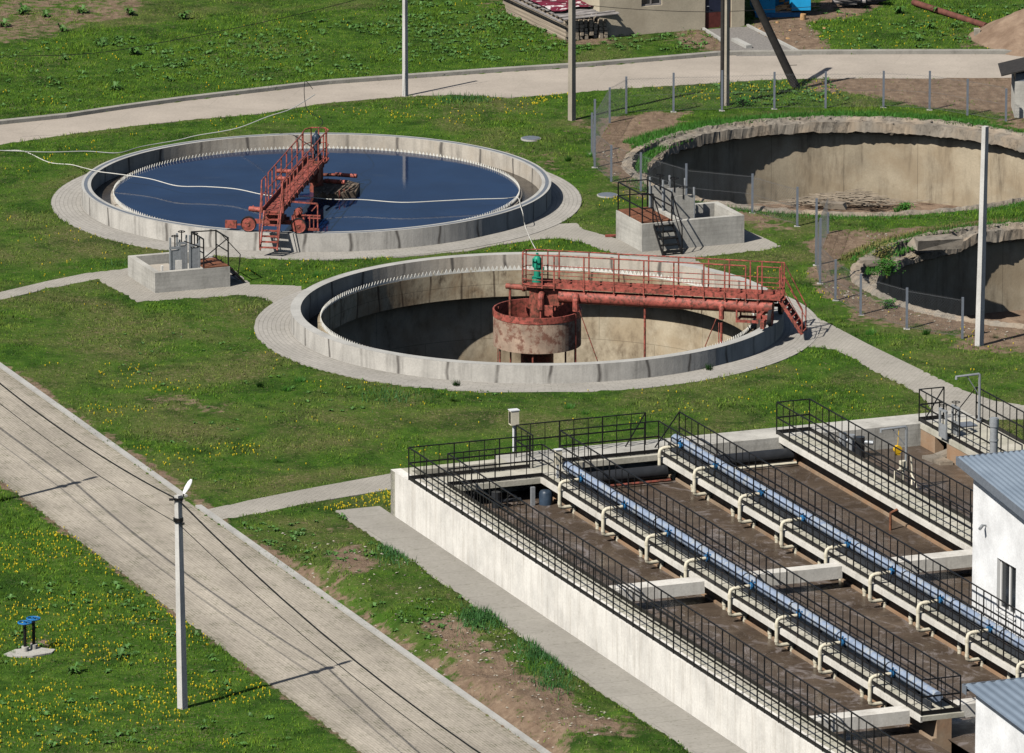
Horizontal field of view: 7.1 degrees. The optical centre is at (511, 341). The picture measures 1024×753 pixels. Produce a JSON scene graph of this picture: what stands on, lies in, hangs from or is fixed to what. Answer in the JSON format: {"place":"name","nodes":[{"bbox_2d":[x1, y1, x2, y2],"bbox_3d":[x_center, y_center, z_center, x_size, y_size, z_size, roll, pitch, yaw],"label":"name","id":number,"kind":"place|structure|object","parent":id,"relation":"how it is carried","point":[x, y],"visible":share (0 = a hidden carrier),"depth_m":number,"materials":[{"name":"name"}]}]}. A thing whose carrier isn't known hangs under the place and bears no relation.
{"place":"outdoors","nodes":[
{"label":"outdoors","id":0,"kind":"place"},
{"bbox_2d":[0,268,301,302],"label":"path","id":1,"kind":"structure","parent":0,"point":[120,280],"depth_m":317.69,"materials":[{"name":"concrete"}]},
{"bbox_2d":[25,0,353,55],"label":"overhead wire","id":2,"kind":"object","parent":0,"point":[183,38],"visible":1,"depth_m":344.50,"materials":[{"name":"black paint"}]},
{"bbox_2d":[0,368,539,752],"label":"road","id":3,"kind":"structure","parent":0,"point":[131,538],"depth_m":274.29,"materials":[{"name":"concrete"}]},
{"bbox_2d":[208,473,390,518],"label":"path","id":4,"kind":"structure","parent":0,"point":[358,487],"depth_m":287.07,"materials":[{"name":"concrete"}]},
{"bbox_2d":[0,54,1021,144],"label":"road","id":5,"kind":"structure","parent":0,"point":[547,82],"depth_m":355.82,"materials":[{"name":"concrete"}]},
{"bbox_2d":[0,0,1023,752],"bbox_3d":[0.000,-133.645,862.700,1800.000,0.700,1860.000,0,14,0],"label":"ground","id":6,"kind":"structure","parent":0,"point":[488,676],"depth_m":305.11,"materials":[{"name":"plant"}]},
{"bbox_2d":[4,647,55,657],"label":"concrete pad","id":7,"kind":"object","parent":6,"relation":"on","point":[32,653],"visible":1,"depth_m":267.32,"materials":[{"name":"concrete"}]},
{"bbox_2d":[17,620,31,651],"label":"valve handwheel","id":8,"kind":"object","parent":7,"relation":"on","point":[25,647],"visible":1,"depth_m":267.45,"materials":[{"name":"metal"}]},
{"bbox_2d":[26,616,40,649],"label":"valve handwheel","id":9,"kind":"object","parent":7,"relation":"on","point":[33,644],"visible":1,"depth_m":267.72,"materials":[{"name":"metal"}]},
{"bbox_2d":[0,362,187,496],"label":"kerb","id":10,"kind":"structure","parent":6,"relation":"on","point":[100,436],"depth_m":295.90,"materials":[{"name":"concrete"}]},
{"bbox_2d":[0,94,314,152],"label":"power cable","id":11,"kind":"object","parent":6,"relation":"on","point":[162,142],"visible":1,"depth_m":341.60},
{"bbox_2d":[169,479,191,709],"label":"lamp post","id":12,"kind":"object","parent":6,"relation":"on","point":[182,693],"visible":1,"depth_m":260.31,"materials":[{"name":"concrete"}]},
{"bbox_2d":[0,403,454,752],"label":"overhead wire","id":13,"kind":"object","parent":12,"relation":"attached to","point":[239,580],"visible":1,"depth_m":254.13,"materials":[{"name":"black paint"}]},
{"bbox_2d":[0,383,480,752],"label":"overhead wire","id":14,"kind":"object","parent":12,"relation":"attached to","point":[310,623],"visible":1,"depth_m":253.00,"materials":[{"name":"black paint"}]},
{"bbox_2d":[128,230,244,292],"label":"valve chamber","id":15,"kind":"object","parent":6,"relation":"on","point":[181,267],"visible":1,"depth_m":317.85,"materials":[{"name":"concrete"}]},
{"bbox_2d":[81,133,550,251],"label":"clarifier tank","id":16,"kind":"object","parent":6,"relation":"on","point":[116,214],"visible":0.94,"depth_m":329.86,"materials":[{"name":"concrete"}]},
{"bbox_2d":[13,150,536,250],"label":"power cable","id":17,"kind":"object","parent":16,"relation":"on","point":[298,196],"visible":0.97,"depth_m":330.23,"materials":[{"name":"rubber"}]},
{"bbox_2d":[225,127,359,250],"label":"scraper bridge","id":18,"kind":"structure","parent":16,"relation":"on","point":[304,174],"depth_m":327.22,"materials":[{"name":"red paint"}]},
{"bbox_2d":[114,148,518,231],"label":"water","id":19,"kind":"structure","parent":16,"relation":"in","point":[391,176],"depth_m":333.08,"materials":[{"name":"liquid"}]},
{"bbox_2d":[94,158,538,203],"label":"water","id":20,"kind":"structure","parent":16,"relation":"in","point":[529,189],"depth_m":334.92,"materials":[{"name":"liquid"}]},
{"bbox_2d":[51,172,581,259],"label":"apron","id":21,"kind":"object","parent":6,"relation":"on","point":[66,201],"visible":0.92,"depth_m":327.24,"materials":[{"name":"concrete"}]},
{"bbox_2d":[73,84,580,700],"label":"tall grass","id":22,"kind":"structure","parent":6,"relation":"on","point":[533,654],"depth_m":268.97,"materials":[{"name":"green plant"}]},
{"bbox_2d":[195,505,550,752],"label":"kerb","id":23,"kind":"structure","parent":6,"relation":"on","point":[396,646],"depth_m":269.63,"materials":[{"name":"concrete"}]},
{"bbox_2d":[402,0,407,96],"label":"utility pole","id":24,"kind":"object","parent":6,"relation":"on","point":[405,48],"visible":1,"depth_m":352.33,"materials":[{"name":"concrete"}]},
{"bbox_2d":[0,49,1010,124],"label":"kerb","id":25,"kind":"structure","parent":6,"relation":"on","point":[479,71],"depth_m":357.56,"materials":[{"name":"concrete"}]},
{"bbox_2d":[0,0,1016,750],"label":"dandelion flowers","id":26,"kind":"object","parent":6,"relation":"on","point":[192,462],"visible":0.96,"depth_m":272.98,"materials":[{"name":"plant"}]},
{"bbox_2d":[0,0,1023,746],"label":"broadleaf weeds","id":27,"kind":"object","parent":6,"relation":"on","point":[442,58],"visible":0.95,"depth_m":359.97,"materials":[{"name":"green plant"}]},
{"bbox_2d":[521,136,540,141],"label":"manhole","id":28,"kind":"object","parent":6,"relation":"on","point":[531,139],"visible":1,"depth_m":343.98,"materials":[{"name":"concrete"}]},
{"bbox_2d":[290,252,783,383],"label":"clarifier tank","id":29,"kind":"object","parent":6,"relation":"on","point":[440,317],"visible":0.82,"depth_m":318.22,"materials":[{"name":"concrete"}]},
{"bbox_2d":[497,249,806,361],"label":"scraper bridge","id":30,"kind":"structure","parent":29,"relation":"on","point":[543,292],"depth_m":310.40,"materials":[{"name":"red paint"}]},
{"bbox_2d":[506,9,567,39],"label":"timber beam","id":31,"kind":"structure","parent":6,"relation":"on","point":[538,25],"depth_m":367.18,"materials":[{"name":"brown wood"}]},
{"bbox_2d":[505,5,567,36],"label":"timber beam","id":32,"kind":"structure","parent":31,"relation":"on","point":[536,21],"depth_m":367.13,"materials":[{"name":"brown wood"}]},
{"bbox_2d":[503,0,567,32],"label":"timber beam","id":33,"kind":"structure","parent":32,"relation":"on","point":[535,16],"depth_m":367.18,"materials":[{"name":"brown wood"}]},
{"bbox_2d":[506,0,567,28],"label":"timber beam","id":34,"kind":"structure","parent":33,"relation":"on","point":[538,14],"depth_m":366.94,"materials":[{"name":"brown wood"}]},
{"bbox_2d":[513,0,567,24],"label":"timber beam","id":35,"kind":"structure","parent":34,"relation":"on","point":[553,15],"depth_m":366.08,"materials":[{"name":"brown wood"}]},
{"bbox_2d":[254,289,819,392],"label":"apron","id":36,"kind":"object","parent":6,"relation":"on","point":[272,328],"visible":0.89,"depth_m":305.82,"materials":[{"name":"concrete"}]},
{"bbox_2d":[568,0,575,120],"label":"utility pole","id":37,"kind":"object","parent":6,"relation":"on","point":[571,60],"visible":1,"depth_m":347.33,"materials":[{"name":"beige concrete"}]},
{"bbox_2d":[597,192,616,197],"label":"manhole","id":38,"kind":"object","parent":6,"relation":"on","point":[607,195],"visible":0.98,"depth_m":333.48,"materials":[{"name":"concrete"}]},
{"bbox_2d":[245,25,1010,747],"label":"loose stones","id":39,"kind":"object","parent":6,"relation":"on","point":[521,635],"visible":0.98,"depth_m":268.09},
{"bbox_2d":[577,0,744,36],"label":"house","id":40,"kind":"structure","parent":6,"relation":"on","point":[632,20],"depth_m":365.83,"materials":[{"name":"beige paint"}]},
{"bbox_2d":[514,0,619,22],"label":"board roof","id":41,"kind":"structure","parent":40,"relation":"attached to","point":[584,11],"depth_m":364.83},
{"bbox_2d":[531,0,588,10],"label":"tarpaulin","id":42,"kind":"object","parent":41,"relation":"on","point":[557,5],"visible":0.82,"depth_m":365.94,"materials":[{"name":"fabric"}]},
{"bbox_2d":[641,0,660,5],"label":"window","id":43,"kind":"structure","parent":40,"relation":"in","point":[643,2],"depth_m":365.61,"materials":[{"name":"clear glass"}]},
{"bbox_2d":[705,0,730,28],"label":"door","id":44,"kind":"structure","parent":40,"relation":"in","point":[712,19],"depth_m":366.86,"materials":[{"name":"metal"}]},
{"bbox_2d":[616,174,743,255],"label":"valve chamber","id":45,"kind":"object","parent":6,"relation":"on","point":[669,217],"visible":0.99,"depth_m":325.01,"materials":[{"name":"concrete"}]},
{"bbox_2d":[391,409,1023,752],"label":"aeration tank","id":46,"kind":"object","parent":6,"relation":"on","point":[737,720],"visible":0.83,"depth_m":272.89,"materials":[{"name":"concrete"}]},
{"bbox_2d":[508,408,519,451],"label":"control box","id":47,"kind":"object","parent":46,"relation":"on","point":[513,417],"visible":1,"depth_m":286.47,"materials":[{"name":"beige plastic"}]},
{"bbox_2d":[554,448,562,477],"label":"control box","id":48,"kind":"object","parent":46,"relation":"on","point":[557,457],"visible":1,"depth_m":282.98,"materials":[{"name":"beige plastic"}]},
{"bbox_2d":[515,412,645,467],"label":"railing","id":49,"kind":"object","parent":46,"relation":"on","point":[559,421],"visible":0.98,"depth_m":286.42,"materials":[{"name":"metal"}]},
{"bbox_2d":[589,465,670,486],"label":"black pipe","id":50,"kind":"object","parent":46,"relation":"on","point":[651,472],"visible":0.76,"depth_m":285.37,"materials":[{"name":"plastic"}]},
{"bbox_2d":[408,435,881,752],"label":"railing","id":51,"kind":"object","parent":46,"relation":"on","point":[412,478],"visible":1,"depth_m":267.10,"materials":[{"name":"metal"}]},
{"bbox_2d":[447,444,921,752],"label":"railing","id":52,"kind":"object","parent":46,"relation":"on","point":[715,583],"visible":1,"depth_m":267.57,"materials":[{"name":"metal"}]},
{"bbox_2d":[470,490,949,752],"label":"water","id":53,"kind":"structure","parent":46,"relation":"in","point":[826,684],"depth_m":267.27,"materials":[{"name":"liquid"}]},
{"bbox_2d":[473,491,520,508],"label":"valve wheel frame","id":54,"kind":"object","parent":53,"relation":"in","point":[498,495],"visible":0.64,"depth_m":282.41,"materials":[{"name":"black metal"}]},
{"bbox_2d":[530,487,552,505],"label":"pump","id":55,"kind":"object","parent":53,"relation":"in","point":[545,497],"visible":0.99,"depth_m":282.69,"materials":[{"name":"blue paint"}]},
{"bbox_2d":[558,461,942,708],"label":"air pipe","id":56,"kind":"object","parent":46,"relation":"attached to","point":[766,590],"visible":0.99,"depth_m":268.03,"materials":[{"name":"metal"}]},
{"bbox_2d":[713,448,796,469],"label":"black pipe","id":57,"kind":"object","parent":46,"relation":"on","point":[777,455],"visible":0.67,"depth_m":287.71,"materials":[{"name":"plastic"}]},
{"bbox_2d":[560,420,1023,715],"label":"railing","id":58,"kind":"object","parent":46,"relation":"on","point":[839,559],"visible":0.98,"depth_m":271.60,"materials":[{"name":"metal"}]},
{"bbox_2d":[608,477,1000,752],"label":"water","id":59,"kind":"structure","parent":46,"relation":"in","point":[963,733],"depth_m":270.95,"materials":[{"name":"liquid"}]},
{"bbox_2d":[654,411,1023,637],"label":"railing","id":60,"kind":"object","parent":46,"relation":"on","point":[848,527],"visible":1,"depth_m":274.76,"materials":[{"name":"metal"}]},
{"bbox_2d":[657,434,1023,678],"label":"air pipe","id":61,"kind":"object","parent":46,"relation":"attached to","point":[747,482],"visible":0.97,"depth_m":272.81,"materials":[{"name":"metal"}]},
{"bbox_2d":[732,461,971,608],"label":"water","id":62,"kind":"structure","parent":46,"relation":"in","point":[873,516],"depth_m":281.06,"materials":[{"name":"liquid"}]},
{"bbox_2d":[776,398,972,546],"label":"railing","id":63,"kind":"object","parent":46,"relation":"on","point":[868,462],"visible":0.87,"depth_m":282.34,"materials":[{"name":"metal"}]},
{"bbox_2d":[880,425,907,468],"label":"davit arm","id":64,"kind":"object","parent":46,"relation":"on","point":[898,452],"visible":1,"depth_m":283.89},
{"bbox_2d":[894,457,916,487],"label":"pipe fitting","id":65,"kind":"object","parent":46,"relation":"on","point":[904,463],"visible":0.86,"depth_m":282.53,"materials":[{"name":"beige plastic"}]},
{"bbox_2d":[865,446,972,519],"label":"water","id":66,"kind":"structure","parent":46,"relation":"in","point":[956,473],"depth_m":286.88,"materials":[{"name":"liquid"}]},
{"bbox_2d":[839,432,873,457],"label":"valve assembly","id":67,"kind":"object","parent":66,"relation":"in","point":[856,444],"visible":0.59,"depth_m":289.02,"materials":[{"name":"metal"}]},
{"bbox_2d":[939,404,947,439],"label":"sluice gate","id":68,"kind":"structure","parent":46,"relation":"on","point":[942,430],"depth_m":288.47,"materials":[{"name":"metal"}]},
{"bbox_2d":[951,401,959,436],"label":"sluice gate","id":69,"kind":"structure","parent":46,"relation":"attached to","point":[955,430],"depth_m":288.93,"materials":[{"name":"metal"}]},
{"bbox_2d":[955,373,981,422],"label":"davit arm","id":70,"kind":"object","parent":46,"relation":"on","point":[979,394],"visible":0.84,"depth_m":290.49},
{"bbox_2d":[918,386,1022,453],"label":"railing","id":71,"kind":"object","parent":46,"relation":"on","point":[923,419],"visible":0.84,"depth_m":288.32,"materials":[{"name":"metal"}]},
{"bbox_2d":[954,386,1023,443],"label":"railing","id":72,"kind":"object","parent":46,"relation":"on","point":[1009,434],"visible":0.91,"depth_m":289.25,"materials":[{"name":"metal"}]},
{"bbox_2d":[956,450,1023,639],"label":"blower house","id":73,"kind":"structure","parent":46,"relation":"on","point":[998,531],"depth_m":264.64,"materials":[{"name":"white paint"}]},
{"bbox_2d":[995,558,1015,620],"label":"window","id":74,"kind":"structure","parent":73,"relation":"in","point":[1006,573],"depth_m":264.44,"materials":[{"name":"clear glass"}]},
{"bbox_2d":[989,417,998,452],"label":"flue pipe","id":75,"kind":"object","parent":46,"relation":"on","point":[993,426],"visible":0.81,"depth_m":267.79,"materials":[{"name":"metal"}]},
{"bbox_2d":[720,0,729,105],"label":"utility pole","id":76,"kind":"object","parent":6,"relation":"on","point":[725,41],"visible":1,"depth_m":350.21,"materials":[{"name":"beige concrete"}]},
{"bbox_2d":[731,38,751,48],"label":"kerb stone","id":77,"kind":"object","parent":6,"relation":"on","point":[742,43],"visible":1,"depth_m":363.24,"materials":[{"name":"concrete"}]},
{"bbox_2d":[731,96,753,106],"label":"shrub","id":78,"kind":"object","parent":6,"relation":"on","point":[745,101],"visible":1,"depth_m":350.86,"materials":[{"name":"green plant"}]},
{"bbox_2d":[746,24,796,49],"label":"kerb stone","id":79,"kind":"object","parent":6,"relation":"on","point":[780,41],"visible":0.71,"depth_m":364.64,"materials":[{"name":"concrete"}]},
{"bbox_2d":[751,0,799,87],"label":"leaning pole","id":80,"kind":"object","parent":6,"relation":"on","point":[775,44],"visible":0.98,"depth_m":353.59,"materials":[{"name":"black paint"}]},
{"bbox_2d":[750,0,810,17],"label":"storage wagon","id":81,"kind":"object","parent":6,"relation":"on","point":[778,5],"visible":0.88,"depth_m":369.38,"materials":[{"name":"blue paint"}]},
{"bbox_2d":[589,70,1006,226],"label":"wire fence","id":82,"kind":"object","parent":6,"relation":"on","point":[594,134],"visible":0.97,"depth_m":347.56,"materials":[{"name":"metal"}]},
{"bbox_2d":[621,115,1023,216],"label":"ruined tank","id":83,"kind":"object","parent":6,"relation":"on","point":[937,162],"visible":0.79,"depth_m":347.26,"materials":[{"name":"concrete"}]},
{"bbox_2d":[634,137,691,172],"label":"channel grass","id":84,"kind":"structure","parent":83,"relation":"in","point":[657,151],"depth_m":341.53,"materials":[{"name":"green plant"}]},
{"bbox_2d":[820,201,846,209],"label":"concrete slab","id":85,"kind":"object","parent":83,"relation":"on","point":[836,205],"depth_m":331.72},
{"bbox_2d":[753,188,946,206],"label":"brushwood heap","id":86,"kind":"object","parent":83,"relation":"in","point":[860,198],"visible":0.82,"depth_m":347.06,"materials":[{"name":"brown wood"}]},
{"bbox_2d":[622,108,1023,147],"bbox_3d":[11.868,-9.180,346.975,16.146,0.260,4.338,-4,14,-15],"label":"rim grass","id":87,"kind":"structure","parent":6,"relation":"on","point":[639,137],"depth_m":347.94,"materials":[{"name":"green plant"}]},
{"bbox_2d":[623,177,1023,219],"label":"rim grass","id":88,"kind":"structure","parent":6,"relation":"on","point":[830,217],"depth_m":330.30,"materials":[{"name":"green plant"}]},
{"bbox_2d":[832,0,866,4],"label":"log pile","id":89,"kind":"object","parent":6,"relation":"on","point":[851,2],"visible":1,"depth_m":371.24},
{"bbox_2d":[813,198,963,338],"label":"wire fence","id":90,"kind":"object","parent":6,"relation":"on","point":[820,243],"visible":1,"depth_m":314.88,"materials":[{"name":"metal"}]},
{"bbox_2d":[880,298,896,308],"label":"shrub","id":91,"kind":"object","parent":6,"relation":"on","point":[886,305],"visible":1,"depth_m":314.49,"materials":[{"name":"green plant"}]},
{"bbox_2d":[895,202,915,210],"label":"shrub","id":92,"kind":"object","parent":6,"relation":"on","point":[904,206],"visible":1,"depth_m":330.96,"materials":[{"name":"green plant"}]},
{"bbox_2d":[849,222,1023,328],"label":"ruined tank","id":93,"kind":"object","parent":6,"relation":"on","point":[949,273],"visible":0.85,"depth_m":327.26,"materials":[{"name":"concrete"}]},
{"bbox_2d":[859,255,880,266],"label":"concrete slab","id":94,"kind":"object","parent":93,"relation":"on","point":[867,261],"depth_m":321.70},
{"bbox_2d":[864,245,913,274],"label":"channel grass","id":95,"kind":"structure","parent":93,"relation":"in","point":[899,252],"depth_m":323.34,"materials":[{"name":"green plant"}]},
{"bbox_2d":[866,239,898,260],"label":"shrub","id":96,"kind":"object","parent":95,"relation":"on","point":[886,251],"visible":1,"depth_m":322.07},
{"bbox_2d":[872,258,900,277],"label":"shrub","id":97,"kind":"object","parent":95,"relation":"on","point":[887,268],"visible":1,"depth_m":320.24,"materials":[{"name":"green plant"}]},
{"bbox_2d":[841,216,1023,260],"bbox_3d":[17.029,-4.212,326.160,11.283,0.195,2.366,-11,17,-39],"label":"rim grass","id":98,"kind":"structure","parent":93,"relation":"on","point":[989,223],"depth_m":326.61,"materials":[{"name":"green plant"}]},
{"bbox_2d":[907,234,962,250],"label":"concrete slab","id":99,"kind":"structure","parent":93,"relation":"on","point":[937,242],"depth_m":324.64,"materials":[{"name":"concrete"}]},
{"bbox_2d":[911,0,987,26],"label":"rusty pipe","id":100,"kind":"object","parent":6,"relation":"on","point":[947,13],"visible":1,"depth_m":369.24,"materials":[{"name":"metal"}]},
{"bbox_2d":[975,126,988,346],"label":"utility pole","id":101,"kind":"object","parent":6,"relation":"on","point":[980,306],"visible":1,"depth_m":307.64,"materials":[{"name":"concrete"}]},
{"bbox_2d":[968,9,1023,56],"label":"soil heap","id":102,"kind":"object","parent":6,"relation":"on","point":[1006,32],"visible":1,"depth_m":363.19,"materials":[{"name":"sand"}]},
{"bbox_2d":[998,57,1023,117],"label":"hut","id":103,"kind":"object","parent":6,"relation":"on","point":[1015,68],"visible":1,"depth_m":348.25,"materials":[{"name":"concrete"}]},
{"bbox_2d":[335,506,746,752],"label":"path","id":104,"kind":"structure","parent":0,"point":[606,677],"depth_m":269.55,"materials":[{"name":"concrete"}]},
{"bbox_2d":[394,223,780,266],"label":"path","id":105,"kind":"structure","parent":0,"point":[752,241],"depth_m":325.06,"materials":[{"name":"concrete"}]},
{"bbox_2d":[542,0,818,11],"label":"overhead wire","id":106,"kind":"object","parent":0,"point":[681,11],"visible":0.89,"depth_m":360.62,"materials":[{"name":"black paint"}]},
{"bbox_2d":[708,27,800,55],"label":"driveway","id":107,"kind":"structure","parent":0,"point":[756,40],"depth_m":364.58,"materials":[{"name":"concrete"}]},
{"bbox_2d":[808,318,1023,419],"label":"path","id":108,"kind":"structure","parent":0,"point":[889,366],"depth_m":304.35,"materials":[{"name":"concrete"}]},
{"bbox_2d":[962,677,1023,752],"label":"shed","id":109,"kind":"structure","parent":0,"point":[999,725],"depth_m":244.15,"materials":[{"name":"metal"}]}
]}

